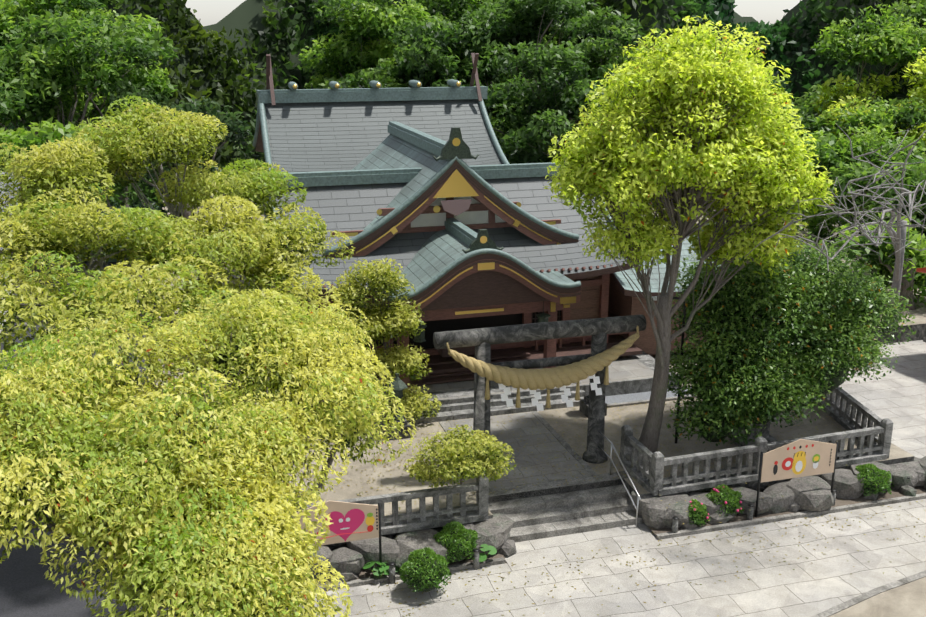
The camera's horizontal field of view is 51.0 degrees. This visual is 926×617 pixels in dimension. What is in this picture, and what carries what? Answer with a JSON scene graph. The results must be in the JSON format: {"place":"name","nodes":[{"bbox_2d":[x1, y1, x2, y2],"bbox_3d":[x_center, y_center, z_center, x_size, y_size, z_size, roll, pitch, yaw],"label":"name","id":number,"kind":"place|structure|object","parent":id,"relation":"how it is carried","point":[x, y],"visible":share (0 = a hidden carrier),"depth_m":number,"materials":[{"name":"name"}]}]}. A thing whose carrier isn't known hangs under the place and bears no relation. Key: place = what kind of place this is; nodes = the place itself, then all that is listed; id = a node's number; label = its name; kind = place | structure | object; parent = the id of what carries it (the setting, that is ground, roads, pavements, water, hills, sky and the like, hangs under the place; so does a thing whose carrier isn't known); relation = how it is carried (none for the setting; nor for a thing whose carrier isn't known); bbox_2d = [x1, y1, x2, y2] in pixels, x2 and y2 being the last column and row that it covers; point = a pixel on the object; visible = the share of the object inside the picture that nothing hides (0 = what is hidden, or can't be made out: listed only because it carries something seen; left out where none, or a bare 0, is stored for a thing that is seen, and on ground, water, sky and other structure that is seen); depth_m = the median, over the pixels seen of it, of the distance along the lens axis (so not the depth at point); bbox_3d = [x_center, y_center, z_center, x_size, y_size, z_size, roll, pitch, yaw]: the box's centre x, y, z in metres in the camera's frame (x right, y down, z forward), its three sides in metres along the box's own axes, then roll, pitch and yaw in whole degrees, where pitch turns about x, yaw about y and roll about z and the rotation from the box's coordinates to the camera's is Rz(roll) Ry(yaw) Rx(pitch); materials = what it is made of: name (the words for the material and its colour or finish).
{"place":"outdoors","nodes":[
{"label":"outdoors","id":0,"kind":"place"},
{"bbox_2d":[0,262,158,616],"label":"asphalt drive","id":1,"kind":"structure","parent":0,"point":[27,589],"depth_m":20.90,"materials":[{"name":"grey asphalt"}]},
{"bbox_2d":[0,116,113,299],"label":"forest tree","id":2,"kind":"object","parent":1,"relation":"on","point":[28,139],"depth_m":40.58,"materials":[{"name":"green plant"}]},
{"bbox_2d":[0,0,126,185],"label":"forest tree","id":3,"kind":"object","parent":1,"relation":"on","point":[9,16],"depth_m":50.26,"materials":[{"name":"green plant"}]},
{"bbox_2d":[25,191,162,261],"bbox_3d":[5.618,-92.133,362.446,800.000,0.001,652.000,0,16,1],"label":"forest floor","id":4,"kind":"structure","parent":0,"point":[112,260],"depth_m":60.77,"materials":[{"name":"green plant"}]},
{"bbox_2d":[4,0,167,209],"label":"forest tree","id":5,"kind":"object","parent":4,"relation":"on","point":[155,197],"depth_m":62.79,"materials":[{"name":"green plant"}]},
{"bbox_2d":[0,8,178,272],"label":"forest tree","id":6,"kind":"object","parent":4,"relation":"on","point":[22,91],"depth_m":44.97,"materials":[{"name":"green plant"}]},
{"bbox_2d":[381,18,484,101],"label":"forest tree","id":7,"kind":"object","parent":4,"relation":"on","point":[438,69],"depth_m":53.63,"materials":[{"name":"green plant"}]},
{"bbox_2d":[439,0,643,116],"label":"forest tree","id":8,"kind":"object","parent":4,"relation":"on","point":[487,35],"depth_m":59.72,"materials":[{"name":"green plant"}]},
{"bbox_2d":[506,101,645,216],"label":"forest tree","id":9,"kind":"object","parent":4,"relation":"on","point":[547,159],"depth_m":51.51,"materials":[{"name":"green plant"}]},
{"bbox_2d":[868,97,925,169],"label":"forest tree","id":10,"kind":"object","parent":4,"relation":"on","point":[906,114],"depth_m":54.30,"materials":[{"name":"green plant"}]},
{"bbox_2d":[881,0,925,74],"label":"forest tree","id":11,"kind":"object","parent":4,"relation":"on","point":[918,11],"depth_m":66.75,"materials":[{"name":"green plant"}]},
{"bbox_2d":[0,286,415,616],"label":"tree","id":12,"kind":"object","parent":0,"point":[107,446],"depth_m":14.12,"materials":[{"name":"green plant"}]},
{"bbox_2d":[3,0,925,201],"bbox_3d":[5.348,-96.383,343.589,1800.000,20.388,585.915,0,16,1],"label":"wooded hillside","id":13,"kind":"structure","parent":0,"point":[196,32],"depth_m":71.93,"materials":[{"name":"green plant"}]},
{"bbox_2d":[185,0,801,26],"label":"sky","id":14,"kind":"structure","parent":0,"point":[210,12],"materials":[{"name":"white"}]},
{"bbox_2d":[439,411,596,488],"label":"approach path","id":15,"kind":"structure","parent":0,"point":[522,457],"depth_m":25.78,"materials":[{"name":"stone"}]},
{"bbox_2d":[433,315,646,477],"bbox_3d":[1.951,2.186,24.400,5.440,3.825,0.660,-5,17,-15],"label":"stone torii","id":16,"kind":"object","parent":15,"relation":"on","point":[482,340],"visible":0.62,"depth_m":23.97,"materials":[{"name":"stone"}]},
{"bbox_2d":[446,326,639,410],"bbox_3d":[2.022,1.476,23.939,5.060,2.042,0.820,-5,17,-15],"label":"shimenawa rope","id":17,"kind":"object","parent":16,"relation":"attached to","point":[548,379],"visible":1,"depth_m":23.74,"materials":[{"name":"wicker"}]},
{"bbox_2d":[289,340,925,616],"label":"forecourt pavement","id":18,"kind":"structure","parent":0,"point":[831,576],"depth_m":21.38,"materials":[{"name":"grey stone"}]},
{"bbox_2d":[389,562,395,583],"bbox_3d":[-1.516,5.650,20.781,0.144,0.460,0.144,0,16,1],"label":"bollard light","id":19,"kind":"object","parent":18,"relation":"on","point":[392,573],"visible":1,"depth_m":20.72,"materials":[{"name":"stone"}]},
{"bbox_2d":[399,547,450,592],"bbox_3d":[-0.795,5.466,20.342,1.130,1.055,1.136,0,16,1],"label":"round shrub","id":20,"kind":"object","parent":18,"relation":"on","point":[419,553],"depth_m":20.08,"materials":[{"name":"green plant"}]},
{"bbox_2d":[473,548,478,569],"bbox_3d":[0.289,5.495,21.321,0.144,0.460,0.144,0,16,1],"label":"bollard light","id":21,"kind":"object","parent":18,"relation":"on","point":[476,559],"visible":0.96,"depth_m":21.26,"materials":[{"name":"stone"}]},
{"bbox_2d":[140,456,925,589],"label":"rocks","id":22,"kind":"object","parent":18,"relation":"on","point":[793,495],"visible":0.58,"depth_m":23.13,"materials":[{"name":"grey stone"}]},
{"bbox_2d":[855,463,891,495],"bbox_3d":[10.288,4.322,24.605,1.100,0.904,1.155,0,16,1],"label":"shrub","id":23,"kind":"object","parent":22,"relation":"on","point":[869,467],"depth_m":24.31,"materials":[{"name":"green plant"}]},
{"bbox_2d":[147,486,925,616],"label":"curb","id":24,"kind":"structure","parent":18,"relation":"on","point":[366,577],"depth_m":23.15,"materials":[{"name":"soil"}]},
{"bbox_2d":[290,500,381,562],"bbox_3d":[-2.780,4.945,20.484,2.156,1.980,0.070,-5,17,-15],"label":"signboard","id":25,"kind":"object","parent":24,"relation":"on","point":[353,521],"visible":0.56,"depth_m":20.45,"materials":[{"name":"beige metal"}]},
{"bbox_2d":[672,516,678,532],"bbox_3d":[4.957,5.093,22.725,0.144,0.460,0.144,0,16,1],"label":"bollard light","id":26,"kind":"object","parent":24,"relation":"on","point":[675,524],"visible":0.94,"depth_m":22.66,"materials":[{"name":"stone"}]},
{"bbox_2d":[755,439,837,516],"bbox_3d":[8.089,4.073,23.524,2.136,1.980,0.075,-5,17,-15],"label":"signboard","id":27,"kind":"object","parent":24,"relation":"in","point":[800,458],"visible":0.9,"depth_m":23.37},
{"bbox_2d":[297,395,924,616],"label":"leaf litter","id":28,"kind":"object","parent":18,"relation":"on","point":[590,480],"visible":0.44,"depth_m":23.94,"materials":[{"name":"brown plant"}]},
{"bbox_2d":[597,430,640,527],"bbox_3d":[3.800,4.170,24.003,0.042,1.530,2.610,-5,17,-15],"label":"step handrail","id":29,"kind":"object","parent":18,"relation":"on","point":[611,462],"visible":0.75,"depth_m":23.69,"materials":[{"name":"silver metal"}]},
{"bbox_2d":[812,570,925,616],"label":"ground","id":30,"kind":"structure","parent":18,"relation":"on","point":[905,597],"depth_m":19.93,"materials":[{"name":"stone"}]},
{"label":"ground","id":31,"kind":"structure","parent":0,"visible":0},
{"bbox_2d":[10,9,217,260],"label":"forest tree","id":32,"kind":"object","parent":31,"relation":"on","point":[111,72],"depth_m":47.66,"materials":[{"name":"green plant"}]},
{"bbox_2d":[233,110,264,205],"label":"forest tree","id":33,"kind":"object","parent":31,"relation":"on","point":[249,152],"visible":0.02,"depth_m":50.12,"materials":[{"name":"green plant"}]},
{"bbox_2d":[318,57,405,88],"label":"forest tree","id":34,"kind":"object","parent":31,"relation":"on","point":[380,77],"visible":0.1,"depth_m":55.25,"materials":[{"name":"green plant"}]},
{"bbox_2d":[363,544,496,577],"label":"leafy plants","id":35,"kind":"object","parent":31,"relation":"on","point":[492,550],"visible":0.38,"depth_m":20.96,"materials":[{"name":"green plant"}]},
{"bbox_2d":[433,521,478,563],"bbox_3d":[-0.211,5.190,21.521,1.152,0.938,1.216,0,16,1],"label":"round shrub","id":36,"kind":"object","parent":31,"relation":"on","point":[444,532],"depth_m":21.26,"materials":[{"name":"green plant"}]},
{"bbox_2d":[490,96,581,163],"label":"forest tree","id":37,"kind":"object","parent":31,"relation":"on","point":[498,134],"depth_m":55.16,"materials":[{"name":"green plant"}]},
{"bbox_2d":[155,179,925,550],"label":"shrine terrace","id":38,"kind":"structure","parent":31,"relation":"on","point":[357,479],"depth_m":26.06,"materials":[{"name":"stone"}]},
{"bbox_2d":[0,171,30,332],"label":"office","id":39,"kind":"structure","parent":38,"relation":"on","point":[2,192],"depth_m":36.06,"materials":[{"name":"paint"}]},
{"bbox_2d":[96,77,255,255],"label":"forest tree","id":40,"kind":"object","parent":38,"relation":"on","point":[193,106],"depth_m":48.27,"materials":[{"name":"green plant"}]},
{"bbox_2d":[0,95,354,427],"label":"tree","id":41,"kind":"object","parent":38,"relation":"on","point":[61,220],"depth_m":22.26,"materials":[{"name":"green plant"}]},
{"bbox_2d":[299,0,448,88],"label":"forest tree","id":42,"kind":"object","parent":38,"relation":"on","point":[376,22],"depth_m":58.17,"materials":[{"name":"green plant"}]},
{"bbox_2d":[309,258,441,423],"bbox_3d":[-2.447,0.867,27.378,3.725,4.751,2.896,0,16,1],"label":"tree","id":43,"kind":"object","parent":38,"relation":"on","point":[387,323],"depth_m":26.81,"materials":[{"name":"green plant"}]},
{"bbox_2d":[310,0,443,31],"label":"forest tree","id":44,"kind":"object","parent":38,"relation":"on","point":[318,4],"visible":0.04,"depth_m":72.51,"materials":[{"name":"green plant"}]},
{"bbox_2d":[252,53,508,262],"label":"roof","id":45,"kind":"structure","parent":38,"relation":"on","point":[335,128],"depth_m":40.89,"materials":[{"name":"tile"}]},
{"bbox_2d":[296,474,488,534],"bbox_3d":[-3.008,4.552,21.155,7.400,1.065,0.300,-5,17,-15],"label":"fence","id":46,"kind":"object","parent":38,"relation":"on","point":[424,518],"visible":0.38,"depth_m":21.76,"materials":[{"name":"stone"}]},
{"bbox_2d":[385,373,410,439],"bbox_3d":[-1.783,2.624,26.545,0.600,1.800,0.600,-5,17,-15],"label":"bronze lantern","id":47,"kind":"object","parent":38,"relation":"on","point":[399,384],"visible":0.67,"depth_m":26.44,"materials":[{"name":"metal"}]},
{"bbox_2d":[313,0,503,88],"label":"forest tree","id":48,"kind":"object","parent":38,"relation":"on","point":[432,7],"depth_m":60.55,"materials":[{"name":"green plant"}]},
{"bbox_2d":[383,0,519,92],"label":"forest tree","id":49,"kind":"object","parent":38,"relation":"on","point":[471,4],"depth_m":68.70,"materials":[{"name":"green plant"}]},
{"bbox_2d":[403,425,516,488],"bbox_3d":[-0.054,3.698,22.174,2.606,2.218,2.754,0,16,1],"label":"shrub","id":50,"kind":"object","parent":38,"relation":"on","point":[486,452],"depth_m":21.65,"materials":[{"name":"green plant"}]},
{"bbox_2d":[317,351,696,428],"bbox_3d":[0.635,1.948,31.388,15.166,0.470,9.554,0,16,1],"label":"haiden podium","id":51,"kind":"object","parent":38,"relation":"on","point":[630,379],"visible":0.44,"depth_m":29.02,"materials":[{"name":"grey stone"}]},
{"bbox_2d":[290,274,642,392],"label":"haiden","id":52,"kind":"structure","parent":51,"relation":"on","point":[594,300],"depth_m":30.95,"materials":[{"name":"brown wood"}]},
{"bbox_2d":[264,162,632,295],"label":"roof","id":53,"kind":"structure","parent":52,"relation":"on","point":[348,200],"depth_m":31.18,"materials":[{"name":"grey tile"}]},
{"bbox_2d":[324,121,578,257],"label":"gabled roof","id":54,"kind":"structure","parent":53,"relation":"attached to","point":[440,187],"depth_m":30.82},
{"bbox_2d":[375,218,580,312],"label":"porch roof","id":55,"kind":"structure","parent":54,"relation":"attached to","point":[455,263],"depth_m":28.20,"materials":[{"name":"teal metal"}]},
{"bbox_2d":[488,471,643,541],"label":"front steps","id":56,"kind":"structure","parent":38,"relation":"on","point":[545,515],"depth_m":23.32,"materials":[{"name":"stone"}]},
{"bbox_2d":[579,395,606,417],"bbox_3d":[3.790,2.181,28.090,0.600,1.800,0.600,-5,17,-15],"label":"bronze lantern","id":57,"kind":"object","parent":38,"relation":"on","point":[584,405],"visible":0.08,"depth_m":28.16,"materials":[{"name":"metal"}]},
{"bbox_2d":[562,20,650,136],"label":"forest tree","id":58,"kind":"object","parent":38,"relation":"on","point":[593,52],"depth_m":57.93,"materials":[{"name":"green plant"}]},
{"bbox_2d":[620,425,652,491],"bbox_3d":[4.384,3.689,24.164,0.300,1.065,1.700,-5,17,-15],"label":"fence return","id":59,"kind":"object","parent":38,"relation":"on","point":[635,456],"visible":0.83,"depth_m":24.27,"materials":[{"name":"stone"}]},
{"bbox_2d":[652,296,685,442],"bbox_3d":[5.286,1.676,25.579,1.065,4.155,0.160,-5,17,-15],"label":"lamp post","id":60,"kind":"object","parent":38,"relation":"on","point":[682,337],"visible":0.31,"depth_m":25.43,"materials":[{"name":"black metal"}]},
{"bbox_2d":[608,224,744,354],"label":"side hall","id":61,"kind":"structure","parent":38,"relation":"on","point":[624,300],"depth_m":32.53,"materials":[{"name":"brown wood"}]},
{"bbox_2d":[543,14,837,452],"bbox_3d":[5.526,-1.558,24.470,7.080,11.111,5.727,0,16,1],"label":"camphor tree","id":62,"kind":"object","parent":38,"relation":"on","point":[745,81],"depth_m":22.67,"materials":[{"name":"green plant"}]},
{"bbox_2d":[729,414,779,446],"bbox_3d":[7.813,3.154,26.057,0.950,1.050,0.800,-5,17,-15],"label":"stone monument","id":63,"kind":"object","parent":38,"relation":"on","point":[767,436],"visible":0.19,"depth_m":25.87,"materials":[{"name":"stone"}]},
{"bbox_2d":[650,418,892,495],"bbox_3d":[7.808,3.659,24.268,6.864,1.065,0.300,-5,17,-17],"label":"fence","id":64,"kind":"object","parent":38,"relation":"on","point":[685,481],"visible":0.81,"depth_m":23.92,"materials":[{"name":"stone"}]},
{"bbox_2d":[666,227,916,445],"bbox_3d":[8.754,0.795,26.126,7.252,5.670,5.785,0,16,1],"label":"tree","id":65,"kind":"object","parent":38,"relation":"on","point":[803,328],"depth_m":25.02,"materials":[{"name":"green plant"}]},
{"bbox_2d":[718,104,879,215],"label":"forest tree","id":66,"kind":"object","parent":38,"relation":"on","point":[807,125],"depth_m":57.80,"materials":[{"name":"green plant"}]},
{"bbox_2d":[745,124,925,326],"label":"bare tree","id":67,"kind":"object","parent":38,"relation":"on","point":[898,239],"visible":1,"depth_m":22.09,"materials":[{"name":"grey wood"}]},
{"bbox_2d":[812,386,881,445],"bbox_3d":[10.823,2.766,27.384,0.300,1.065,4.203,-1,16,-5],"label":"fence","id":68,"kind":"object","parent":38,"relation":"on","point":[838,411],"visible":0.46,"depth_m":27.22,"materials":[{"name":"stone"}]},
{"bbox_2d":[810,48,925,192],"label":"forest tree","id":69,"kind":"object","parent":38,"relation":"on","point":[839,96],"depth_m":58.19,"materials":[{"name":"green plant"}]},
{"bbox_2d":[826,160,925,238],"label":"forest tree","id":70,"kind":"object","parent":38,"relation":"on","point":[908,178],"depth_m":43.17,"materials":[{"name":"green plant"}]},
{"bbox_2d":[916,267,925,341],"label":"red sub shrine","id":71,"kind":"object","parent":38,"relation":"on","point":[922,270],"visible":1,"depth_m":34.31,"materials":[{"name":"wood"}]},
{"bbox_2d":[477,0,610,97],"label":"forest tree","id":72,"kind":"object","parent":31,"relation":"on","point":[547,35],"depth_m":70.30,"materials":[{"name":"green plant"}]},
{"bbox_2d":[480,41,632,163],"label":"forest tree","id":73,"kind":"object","parent":31,"relation":"on","point":[515,114],"depth_m":49.65,"materials":[{"name":"green plant"}]},
{"bbox_2d":[687,498,709,525],"bbox_3d":[5.472,4.892,23.129,0.866,0.623,0.824,0,16,1],"label":"azalea","id":74,"kind":"object","parent":31,"relation":"on","point":[702,514],"depth_m":22.91,"materials":[{"name":"green plant"}]},
{"bbox_2d":[705,484,743,515],"bbox_3d":[6.284,4.670,23.543,1.016,0.822,1.060,0,16,1],"label":"azalea","id":75,"kind":"object","parent":31,"relation":"on","point":[726,489],"depth_m":23.32,"materials":[{"name":"green plant"}]},
{"bbox_2d":[747,504,753,519],"bbox_3d":[6.897,4.918,23.333,0.144,0.460,0.144,0,16,1],"label":"bollard light","id":76,"kind":"object","parent":31,"relation":"on","point":[750,510],"visible":0.92,"depth_m":23.28,"materials":[{"name":"metal"}]},
{"bbox_2d":[832,489,836,505],"bbox_3d":[9.161,4.704,24.080,0.144,0.460,0.144,0,16,1],"label":"bollard light","id":77,"kind":"object","parent":31,"relation":"on","point":[834,493],"visible":0.48,"depth_m":24.00,"materials":[{"name":"metal"}]},
{"bbox_2d":[786,97,925,245],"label":"forest tree","id":78,"kind":"object","parent":31,"relation":"on","point":[827,149],"depth_m":49.29,"materials":[{"name":"green plant"}]},
{"bbox_2d":[786,80,925,182],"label":"forest tree","id":79,"kind":"object","parent":31,"relation":"on","point":[806,102],"depth_m":66.38,"materials":[{"name":"green plant"}]},
{"bbox_2d":[810,3,925,208],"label":"forest tree","id":80,"kind":"object","parent":31,"relation":"on","point":[893,41],"depth_m":58.17,"materials":[{"name":"green plant"}]},
{"bbox_2d":[824,212,925,309],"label":"forest tree","id":81,"kind":"object","parent":31,"relation":"on","point":[917,256],"depth_m":38.89,"materials":[{"name":"green plant"}]},
{"bbox_2d":[855,159,925,210],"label":"forest tree","id":82,"kind":"object","parent":31,"relation":"on","point":[889,185],"visible":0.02,"depth_m":48.84,"materials":[{"name":"green plant"}]},
{"bbox_2d":[870,190,925,252],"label":"forest tree","id":83,"kind":"object","parent":31,"relation":"on","point":[916,213],"visible":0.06,"depth_m":42.52,"materials":[{"name":"green plant"}]}
]}

